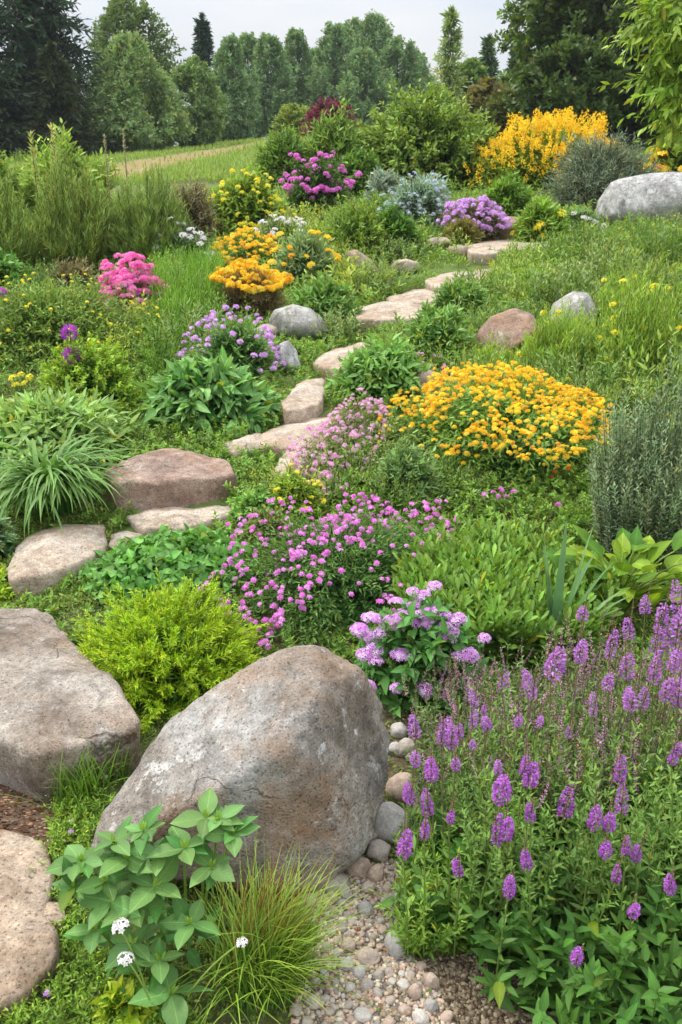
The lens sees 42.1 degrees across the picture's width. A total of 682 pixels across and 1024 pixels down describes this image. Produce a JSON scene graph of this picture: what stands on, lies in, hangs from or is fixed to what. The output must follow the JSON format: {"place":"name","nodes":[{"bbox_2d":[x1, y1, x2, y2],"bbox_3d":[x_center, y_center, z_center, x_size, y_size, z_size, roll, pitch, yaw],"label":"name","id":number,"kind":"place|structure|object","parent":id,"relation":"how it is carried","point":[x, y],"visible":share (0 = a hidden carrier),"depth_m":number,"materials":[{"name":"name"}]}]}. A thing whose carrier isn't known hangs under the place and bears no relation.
{"place":"outdoors","nodes":[
{"label":"outdoors","id":0,"kind":"place"},
{"bbox_2d":[3,127,366,185],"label":"field grass","id":1,"kind":"structure","parent":0,"point":[183,171],"depth_m":21.08,"materials":[{"name":"green plant"}]},
{"bbox_2d":[0,0,622,145],"label":"sky","id":2,"kind":"structure","parent":0,"point":[419,21],"materials":[{"name":"white"}]},
{"bbox_2d":[0,116,681,1023],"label":"ground","id":3,"kind":"structure","parent":0,"point":[18,808],"depth_m":2.75,"materials":[{"name":"plant"}]},
{"bbox_2d":[0,164,44,266],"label":"feathery shrub","id":4,"kind":"object","parent":3,"relation":"on","point":[18,240],"visible":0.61,"depth_m":8.12,"materials":[{"name":"green plant"}]},
{"bbox_2d":[0,829,60,1018],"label":"stepping stone","id":5,"kind":"object","parent":3,"relation":"on","point":[30,950],"visible":0.88,"depth_m":1.94,"materials":[{"name":"stone"}]},
{"bbox_2d":[0,785,67,896],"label":"mulch","id":6,"kind":"object","parent":3,"relation":"on","point":[24,813],"visible":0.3,"depth_m":2.33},
{"bbox_2d":[0,0,79,162],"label":"spruce tree","id":7,"kind":"object","parent":3,"relation":"on","point":[12,91],"visible":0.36,"depth_m":30.20,"materials":[{"name":"green plant"}]},
{"bbox_2d":[6,524,107,598],"bbox_3d":[-1.183,0.235,3.747,0.375,0.247,0.586,0,21,0],"label":"stepping stone","id":8,"kind":"object","parent":3,"relation":"on","point":[42,560],"visible":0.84,"depth_m":3.63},
{"bbox_2d":[9,39,115,158],"bbox_3d":[-9.516,-13.579,30.125,4.241,4.422,4.103,0,21,0],"label":"spruce tree","id":9,"kind":"object","parent":3,"relation":"on","point":[54,71],"visible":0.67,"depth_m":29.68,"materials":[{"name":"green plant"}]},
{"bbox_2d":[0,728,129,817],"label":"grass tuft","id":10,"kind":"object","parent":3,"relation":"on","point":[83,778],"visible":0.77,"depth_m":2.34,"materials":[{"name":"green plant"}]},
{"bbox_2d":[12,117,120,214],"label":"pale leafy shrub","id":11,"kind":"object","parent":3,"relation":"on","point":[62,144],"visible":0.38,"depth_m":11.59,"materials":[{"name":"green plant"}]},
{"bbox_2d":[0,375,139,472],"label":"lance leaf plant","id":12,"kind":"object","parent":3,"relation":"on","point":[52,421],"visible":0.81,"depth_m":4.56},
{"bbox_2d":[0,608,140,802],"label":"flat boulder","id":13,"kind":"object","parent":3,"relation":"on","point":[51,687],"visible":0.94,"depth_m":2.48,"materials":[{"name":"stone"}]},
{"bbox_2d":[43,255,101,293],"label":"dry bush","id":14,"kind":"object","parent":3,"relation":"on","point":[67,271],"visible":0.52,"depth_m":7.76,"materials":[{"name":"green plant"}]},
{"bbox_2d":[0,0,144,159],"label":"spruce tree","id":15,"kind":"object","parent":3,"relation":"on","point":[39,14],"visible":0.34,"depth_m":31.27,"materials":[{"name":"green plant"}]},
{"bbox_2d":[28,148,120,274],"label":"feathery shrub","id":16,"kind":"object","parent":3,"relation":"on","point":[67,222],"visible":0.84,"depth_m":8.33,"materials":[{"name":"green plant"}]},
{"bbox_2d":[0,417,149,538],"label":"strap leaf plant","id":17,"kind":"object","parent":3,"relation":"on","point":[54,483],"visible":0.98,"depth_m":3.94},
{"bbox_2d":[0,270,159,372],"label":"yellow herb","id":18,"kind":"object","parent":3,"relation":"on","point":[20,315],"visible":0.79,"depth_m":6.10,"materials":[{"name":"green plant"}]},
{"bbox_2d":[37,328,140,414],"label":"round shrub","id":19,"kind":"object","parent":3,"relation":"on","point":[104,372],"visible":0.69,"depth_m":5.26,"materials":[{"name":"green plant"}]},
{"bbox_2d":[0,779,231,1023],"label":"weeds","id":20,"kind":"object","parent":3,"relation":"on","point":[82,1007],"visible":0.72,"depth_m":1.87,"materials":[{"name":"green plant"}]},
{"bbox_2d":[89,974,159,1023],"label":"herb","id":21,"kind":"object","parent":3,"relation":"on","point":[122,992],"visible":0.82,"depth_m":1.76,"materials":[{"name":"green plant"}]},
{"bbox_2d":[96,251,168,316],"bbox_3d":[-1.725,-1.810,7.168,0.677,0.557,0.530,0,21,0],"label":"pink phlox","id":22,"kind":"object","parent":3,"relation":"on","point":[127,278],"visible":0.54,"depth_m":7.10,"materials":[{"name":"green plant"}]},
{"bbox_2d":[80,29,197,152],"bbox_3d":[-7.753,-15.276,32.706,4.593,4.431,4.576,-18,27,-38],"label":"cone tree","id":23,"kind":"object","parent":3,"relation":"on","point":[128,60],"visible":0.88,"depth_m":31.74,"materials":[{"name":"green plant"}]},
{"bbox_2d":[84,0,193,109],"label":"airy tree","id":24,"kind":"object","parent":3,"relation":"on","point":[110,24],"visible":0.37,"depth_m":38.70,"materials":[{"name":"green plant"}]},
{"bbox_2d":[102,162,194,269],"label":"feathery shrub","id":25,"kind":"object","parent":3,"relation":"on","point":[138,229],"visible":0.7,"depth_m":8.40,"materials":[{"name":"green plant"}]},
{"bbox_2d":[45,787,260,1023],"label":"broad leaf plant","id":26,"kind":"object","parent":3,"relation":"on","point":[140,856],"visible":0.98,"depth_m":1.77,"materials":[{"name":"green plant"}]},
{"bbox_2d":[63,567,268,739],"bbox_3d":[-0.592,0.427,2.913,0.772,0.420,0.705,-15,26,-33],"label":"lime shrub","id":27,"kind":"object","parent":3,"relation":"on","point":[135,657],"visible":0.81,"depth_m":2.84,"materials":[{"name":"green plant"}]},
{"bbox_2d":[104,448,236,512],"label":"stone block","id":28,"kind":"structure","parent":3,"relation":"on","point":[164,477],"depth_m":4.14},
{"bbox_2d":[78,523,265,609],"bbox_3d":[-0.683,0.205,3.583,0.772,0.218,0.681,0,21,0],"label":"triangle leaf plant","id":29,"kind":"object","parent":3,"relation":"on","point":[203,553],"visible":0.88,"depth_m":3.49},
{"bbox_2d":[126,505,232,536],"bbox_3d":[-0.733,0.085,4.056,0.501,0.201,0.316,0,21,0],"label":"stepping stone","id":30,"kind":"object","parent":3,"relation":"on","point":[147,521],"visible":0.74,"depth_m":3.97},
{"bbox_2d":[152,216,214,261],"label":"white dotted plant","id":31,"kind":"object","parent":3,"relation":"on","point":[195,239],"visible":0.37,"depth_m":8.42,"materials":[{"name":"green plant"}]},
{"bbox_2d":[169,172,224,241],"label":"grey twiggy shrub","id":32,"kind":"object","parent":3,"relation":"on","point":[200,215],"visible":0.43,"depth_m":9.70,"materials":[{"name":"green plant"}]},
{"bbox_2d":[167,54,227,147],"bbox_3d":[-5.762,-15.843,34.608,2.723,3.654,2.848,0,21,0],"label":"cone tree","id":33,"kind":"object","parent":3,"relation":"on","point":[206,110],"visible":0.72,"depth_m":34.08,"materials":[{"name":"green plant"}]},
{"bbox_2d":[174,12,228,146],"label":"spruce tree","id":34,"kind":"object","parent":3,"relation":"on","point":[202,47],"visible":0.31,"depth_m":45.98,"materials":[{"name":"green plant"}]},
{"bbox_2d":[133,346,284,437],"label":"hosta plant","id":35,"kind":"object","parent":3,"relation":"on","point":[206,388],"visible":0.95,"depth_m":4.99,"materials":[{"name":"green plant"}]},
{"bbox_2d":[175,304,286,380],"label":"mauve flower plant","id":36,"kind":"object","parent":3,"relation":"on","point":[242,347],"visible":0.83,"depth_m":5.79,"materials":[{"name":"purple plant"}]},
{"bbox_2d":[207,32,261,141],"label":"poplar tree","id":37,"kind":"object","parent":3,"relation":"on","point":[237,87],"visible":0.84,"depth_m":44.67,"materials":[{"name":"green plant"}]},
{"bbox_2d":[91,645,389,893],"bbox_3d":[-0.229,0.633,2.197,0.712,0.494,0.494,0,21,0],"label":"boulder","id":38,"kind":"object","parent":3,"relation":"on","point":[290,745],"visible":0.81,"depth_m":2.07,"materials":[{"name":"grey stone"}]},
{"bbox_2d":[210,225,277,266],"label":"orange flower plant","id":39,"kind":"object","parent":3,"relation":"on","point":[247,243],"visible":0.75,"depth_m":8.90,"materials":[{"name":"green plant"}]},
{"bbox_2d":[199,165,296,237],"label":"yellow flower shrub","id":40,"kind":"object","parent":3,"relation":"on","point":[238,201],"visible":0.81,"depth_m":9.93,"materials":[{"name":"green plant"}]},
{"bbox_2d":[209,255,293,319],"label":"orange flower plant","id":41,"kind":"object","parent":3,"relation":"on","point":[237,281],"visible":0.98,"depth_m":7.13,"materials":[{"name":"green plant"}]},
{"bbox_2d":[225,483,285,526],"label":"herb","id":42,"kind":"object","parent":3,"relation":"on","point":[244,503],"visible":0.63,"depth_m":3.95,"materials":[{"name":"green plant"}]},
{"bbox_2d":[146,837,382,1023],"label":"grass tuft","id":43,"kind":"object","parent":3,"relation":"on","point":[267,961],"visible":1,"depth_m":1.82,"materials":[{"name":"green plant"}]},
{"bbox_2d":[241,504,295,547],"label":"herb","id":44,"kind":"object","parent":3,"relation":"on","point":[275,521],"visible":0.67,"depth_m":3.81,"materials":[{"name":"green plant"}]},
{"bbox_2d":[246,32,306,138],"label":"poplar tree","id":45,"kind":"object","parent":3,"relation":"on","point":[267,52],"visible":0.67,"depth_m":48.19,"materials":[{"name":"green plant"}]},
{"bbox_2d":[248,123,312,193],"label":"green shrub","id":46,"kind":"object","parent":3,"relation":"on","point":[276,161],"visible":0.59,"depth_m":14.01,"materials":[{"name":"green plant"}]},
{"bbox_2d":[271,102,309,135],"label":"shrub","id":47,"kind":"object","parent":3,"relation":"on","point":[292,114],"visible":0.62,"depth_m":39.08,"materials":[{"name":"green plant"}]},
{"bbox_2d":[269,304,327,340],"bbox_3d":[-0.322,-1.427,6.710,0.450,0.296,0.474,0,21,0],"label":"boulder","id":48,"kind":"object","parent":3,"relation":"on","point":[294,319],"visible":0.77,"depth_m":6.53,"materials":[{"name":"grey stone"}]},
{"bbox_2d":[276,27,320,114],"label":"poplar tree","id":49,"kind":"object","parent":3,"relation":"on","point":[296,45],"visible":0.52,"depth_m":51.45,"materials":[{"name":"green plant"}]},
{"bbox_2d":[268,463,330,522],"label":"herb","id":50,"kind":"object","parent":3,"relation":"on","point":[298,489],"visible":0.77,"depth_m":3.99,"materials":[{"name":"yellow plant"}]},
{"bbox_2d":[281,378,324,424],"bbox_3d":[-0.200,-0.646,5.395,0.229,0.232,0.824,3,21,7],"label":"stepping stone","id":51,"kind":"object","parent":3,"relation":"on","point":[302,401],"visible":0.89,"depth_m":5.16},
{"bbox_2d":[267,225,341,288],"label":"silvery plant","id":52,"kind":"object","parent":3,"relation":"on","point":[297,257],"visible":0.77,"depth_m":8.06,"materials":[{"name":"green plant"}]},
{"bbox_2d":[259,415,369,456],"bbox_3d":[-0.113,-0.392,4.983,0.654,0.230,0.721,0,21,0],"label":"stepping stone","id":53,"kind":"object","parent":3,"relation":"on","point":[281,434],"visible":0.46,"depth_m":4.77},
{"bbox_2d":[278,148,362,219],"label":"azalea","id":54,"kind":"object","parent":3,"relation":"on","point":[317,188],"visible":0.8,"depth_m":11.32,"materials":[{"name":"pink plant"}]},
{"bbox_2d":[288,270,362,325],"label":"green bush","id":55,"kind":"object","parent":3,"relation":"on","point":[325,294],"visible":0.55,"depth_m":6.94,"materials":[{"name":"green plant"}]},
{"bbox_2d":[197,492,459,649],"bbox_3d":[0.030,0.163,3.466,0.685,0.402,1.279,13,25,30],"label":"pink flower plant","id":56,"kind":"object","parent":3,"relation":"on","point":[312,575],"visible":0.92,"depth_m":3.33,"materials":[{"name":"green plant"}]},
{"bbox_2d":[299,95,357,136],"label":"purple leaved shrub","id":57,"kind":"object","parent":3,"relation":"on","point":[316,111],"visible":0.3,"depth_m":35.43,"materials":[{"name":"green plant"}]},
{"bbox_2d":[302,21,365,126],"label":"poplar tree","id":58,"kind":"object","parent":3,"relation":"on","point":[328,45],"visible":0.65,"depth_m":49.58,"materials":[{"name":"green plant"}]},
{"bbox_2d":[294,97,373,186],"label":"green shrub","id":59,"kind":"object","parent":3,"relation":"on","point":[330,140],"visible":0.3,"depth_m":13.89,"materials":[{"name":"green plant"}]},
{"bbox_2d":[285,387,390,497],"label":"creeping pink plant","id":60,"kind":"object","parent":3,"relation":"on","point":[327,436],"visible":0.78,"depth_m":4.65,"materials":[{"name":"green plant"}]},
{"bbox_2d":[312,342,367,380],"bbox_3d":[0.068,-1.014,6.191,0.396,0.240,0.940,12,24,28],"label":"stepping stone","id":61,"kind":"object","parent":3,"relation":"on","point":[329,360],"visible":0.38,"depth_m":5.91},
{"bbox_2d":[0,142,681,616],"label":"meadow grass","id":62,"kind":"structure","parent":3,"relation":"on","point":[586,258],"depth_m":6.93,"materials":[{"name":"green plant"}]},
{"bbox_2d":[0,301,681,736],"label":"creeping herbs","id":63,"kind":"object","parent":3,"relation":"on","point":[574,513],"visible":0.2,"depth_m":4.16,"materials":[{"name":"green plant"}]},
{"bbox_2d":[0,189,681,1023],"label":"ground cover","id":64,"kind":"object","parent":3,"relation":"on","point":[66,597],"visible":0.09,"depth_m":3.39,"materials":[{"name":"green plant"}]},
{"bbox_2d":[334,142,380,198],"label":"green shrub","id":65,"kind":"object","parent":3,"relation":"on","point":[361,161],"visible":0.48,"depth_m":12.94,"materials":[{"name":"green plant"}]},
{"bbox_2d":[316,195,400,263],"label":"bright bush","id":66,"kind":"object","parent":3,"relation":"on","point":[352,222],"visible":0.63,"depth_m":9.07,"materials":[{"name":"green plant"}]},
{"bbox_2d":[333,46,401,127],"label":"poplar tree","id":67,"kind":"object","parent":3,"relation":"on","point":[366,60],"visible":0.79,"depth_m":48.01,"materials":[{"name":"green plant"}]},
{"bbox_2d":[333,8,405,117],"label":"poplar tree","id":68,"kind":"object","parent":3,"relation":"on","point":[375,26],"visible":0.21,"depth_m":50.86,"materials":[{"name":"green plant"}]},
{"bbox_2d":[323,330,430,413],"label":"leafy path plant","id":69,"kind":"object","parent":3,"relation":"on","point":[376,369],"visible":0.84,"depth_m":5.33,"materials":[{"name":"green plant"}]},
{"bbox_2d":[354,301,421,330],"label":"stepping stone","id":70,"kind":"object","parent":3,"relation":"on","point":[378,313],"visible":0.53,"depth_m":6.94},
{"bbox_2d":[374,802,412,843],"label":"cobble","id":71,"kind":"object","parent":3,"relation":"on","point":[390,817],"visible":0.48,"depth_m":2.26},
{"bbox_2d":[369,34,428,115],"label":"poplar tree","id":72,"kind":"object","parent":3,"relation":"on","point":[406,57],"visible":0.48,"depth_m":49.72,"materials":[{"name":"green plant"}]},
{"bbox_2d":[377,203,423,260],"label":"dark bush","id":73,"kind":"object","parent":3,"relation":"on","point":[401,222],"visible":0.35,"depth_m":9.17,"materials":[{"name":"green plant"}]},
{"bbox_2d":[371,435,447,508],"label":"herb","id":74,"kind":"object","parent":3,"relation":"on","point":[401,464],"visible":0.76,"depth_m":4.13,"materials":[{"name":"green plant"}]},
{"bbox_2d":[376,170,451,231],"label":"silver flower plant","id":75,"kind":"object","parent":3,"relation":"on","point":[421,197],"visible":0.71,"depth_m":10.61,"materials":[{"name":"grey plant"}]},
{"bbox_2d":[349,581,497,720],"bbox_3d":[0.267,0.425,2.835,0.487,0.414,0.442,0,21,0],"label":"lilac flower plant","id":76,"kind":"object","parent":3,"relation":"on","point":[409,639],"visible":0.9,"depth_m":2.74,"materials":[{"name":"purple plant"}]},
{"bbox_2d":[355,74,501,189],"bbox_3d":[1.499,-5.968,14.067,2.717,1.836,2.205,0,21,0],"label":"round shrub","id":77,"kind":"object","parent":3,"relation":"on","point":[430,132],"visible":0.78,"depth_m":13.65,"materials":[{"name":"green plant"}]},
{"bbox_2d":[400,298,478,369],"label":"meadow herb","id":78,"kind":"object","parent":3,"relation":"on","point":[429,322],"visible":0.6,"depth_m":5.99,"materials":[{"name":"green plant"}]},
{"bbox_2d":[290,858,599,1023],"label":"gravel","id":79,"kind":"structure","parent":3,"relation":"on","point":[452,968],"depth_m":1.85,"materials":[{"name":"gravel"}]},
{"bbox_2d":[428,4,472,107],"bbox_3d":[3.226,-13.293,27.105,1.720,3.961,1.746,0,21,0],"label":"young conifer","id":80,"kind":"object","parent":3,"relation":"on","point":[448,63],"visible":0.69,"depth_m":26.74,"materials":[{"name":"green plant"}]},
{"bbox_2d":[426,272,501,320],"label":"meadow herb","id":81,"kind":"object","parent":3,"relation":"on","point":[449,292],"visible":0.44,"depth_m":6.95,"materials":[{"name":"green plant"}]},
{"bbox_2d":[436,195,511,240],"bbox_3d":[1.491,-3.304,10.080,0.857,0.588,0.716,0,21,0],"label":"purple flower mound","id":82,"kind":"object","parent":3,"relation":"on","point":[483,213],"visible":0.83,"depth_m":9.93,"materials":[{"name":"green plant"}]},
{"bbox_2d":[457,75,513,122],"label":"brown bush","id":83,"kind":"object","parent":3,"relation":"on","point":[480,92],"visible":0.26,"depth_m":23.29,"materials":[{"name":"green plant"}]},
{"bbox_2d":[377,360,615,491],"bbox_3d":[0.848,-0.500,4.712,1.273,0.517,1.231,14,25,32],"label":"orange flower plant","id":84,"kind":"object","parent":3,"relation":"on","point":[506,422],"visible":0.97,"depth_m":4.49,"materials":[{"name":"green plant"}]},
{"bbox_2d":[473,88,522,144],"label":"brown bush","id":85,"kind":"object","parent":3,"relation":"on","point":[496,106],"visible":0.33,"depth_m":19.72,"materials":[{"name":"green plant"}]},
{"bbox_2d":[385,512,625,665],"bbox_3d":[0.606,0.270,3.308,0.905,0.298,0.892,0,21,0],"label":"leafy mat","id":86,"kind":"object","parent":3,"relation":"on","point":[480,577],"visible":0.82,"depth_m":3.17,"materials":[{"name":"green plant"}]},
{"bbox_2d":[476,308,540,354],"bbox_3d":[1.162,-1.229,6.193,0.466,0.383,0.544,0,21,0],"label":"boulder","id":87,"kind":"object","parent":3,"relation":"on","point":[516,323],"visible":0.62,"depth_m":6.02,"materials":[{"name":"brown stone"}]},
{"bbox_2d":[480,170,536,216],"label":"green shrub","id":88,"kind":"object","parent":3,"relation":"on","point":[510,193],"visible":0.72,"depth_m":11.12,"materials":[{"name":"green plant"}]},
{"bbox_2d":[369,665,681,1023],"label":"purple spike plant","id":89,"kind":"object","parent":3,"relation":"on","point":[506,876],"visible":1,"depth_m":1.89,"materials":[{"name":"green plant"}]},
{"bbox_2d":[398,580,681,864],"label":"wispy spike plant","id":90,"kind":"object","parent":3,"relation":"on","point":[550,708],"visible":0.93,"depth_m":2.31,"materials":[{"name":"purple plant"}]},
{"bbox_2d":[510,192,570,242],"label":"green shrub","id":91,"kind":"object","parent":3,"relation":"on","point":[538,218],"visible":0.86,"depth_m":9.72,"materials":[{"name":"green plant"}]},
{"bbox_2d":[461,106,643,191],"bbox_3d":[3.162,-5.557,13.719,2.893,1.304,2.144,0,21,0],"label":"yellow flowering shrub","id":92,"kind":"object","parent":3,"relation":"on","point":[528,151],"visible":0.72,"depth_m":13.29,"materials":[{"name":"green plant"}]},
{"bbox_2d":[490,0,622,103],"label":"birch tree","id":93,"kind":"object","parent":3,"relation":"on","point":[517,19],"visible":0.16,"depth_m":20.99,"materials":[{"name":"green plant"}]},
{"bbox_2d":[514,294,604,378],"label":"feathery herb","id":94,"kind":"object","parent":3,"relation":"on","point":[564,330],"visible":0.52,"depth_m":5.66,"materials":[{"name":"green plant"}]},
{"bbox_2d":[502,32,633,140],"bbox_3d":[4.939,-8.845,19.068,2.549,2.654,2.288,-16,26,-35],"label":"dark tree","id":95,"kind":"object","parent":3,"relation":"on","point":[534,82],"visible":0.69,"depth_m":18.47,"materials":[{"name":"green plant"}]},
{"bbox_2d":[549,291,596,330],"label":"boulder","id":96,"kind":"object","parent":3,"relation":"on","point":[584,297],"visible":0.44,"depth_m":6.53,"materials":[{"name":"grey stone"}]},
{"bbox_2d":[521,519,631,645],"bbox_3d":[0.791,0.256,3.010,0.373,0.520,0.163,0,21,0],"label":"iris plant","id":97,"kind":"object","parent":3,"relation":"on","point":[555,606],"visible":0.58,"depth_m":3.00,"materials":[{"name":"green plant"}]},
{"bbox_2d":[523,0,667,145],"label":"dark tree","id":98,"kind":"object","parent":3,"relation":"on","point":[567,15],"visible":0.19,"depth_m":19.88,"materials":[{"name":"green plant"}]},
{"bbox_2d":[535,126,663,210],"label":"blue grey shrub","id":99,"kind":"object","parent":3,"relation":"on","point":[597,171],"visible":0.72,"depth_m":11.71,"materials":[{"name":"green plant"}]},
{"bbox_2d":[540,524,681,626],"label":"leaf plant","id":100,"kind":"object","parent":3,"relation":"on","point":[637,574],"visible":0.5,"depth_m":3.27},
{"bbox_2d":[594,263,653,329],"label":"feathery herb","id":101,"kind":"object","parent":3,"relation":"on","point":[616,292],"visible":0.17,"depth_m":6.57,"materials":[{"name":"green plant"}]},
{"bbox_2d":[583,274,681,382],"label":"feathery herb","id":102,"kind":"object","parent":3,"relation":"on","point":[613,339],"visible":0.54,"depth_m":5.42,"materials":[{"name":"green plant"}]},
{"bbox_2d":[585,339,681,565],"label":"grey green shrub","id":103,"kind":"object","parent":3,"relation":"on","point":[640,487],"visible":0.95,"depth_m":3.57,"materials":[{"name":"green plant"}]},
{"bbox_2d":[596,172,681,224],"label":"boulder","id":104,"kind":"object","parent":3,"relation":"on","point":[659,194],"visible":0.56,"depth_m":10.31,"materials":[{"name":"stone"}]},
{"bbox_2d":[598,0,681,169],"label":"hanging leaf tree","id":105,"kind":"object","parent":3,"relation":"on","point":[663,66],"visible":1,"depth_m":7.18,"materials":[{"name":"green plant"}]},
{"bbox_2d":[602,0,679,145],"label":"dark tree","id":106,"kind":"object","parent":3,"relation":"on","point":[611,15],"visible":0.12,"depth_m":19.12,"materials":[{"name":"green plant"}]},
{"bbox_2d":[638,122,681,172],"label":"tall orange plant","id":107,"kind":"object","parent":3,"relation":"on","point":[670,160],"visible":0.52,"depth_m":14.07,"materials":[{"name":"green plant"}]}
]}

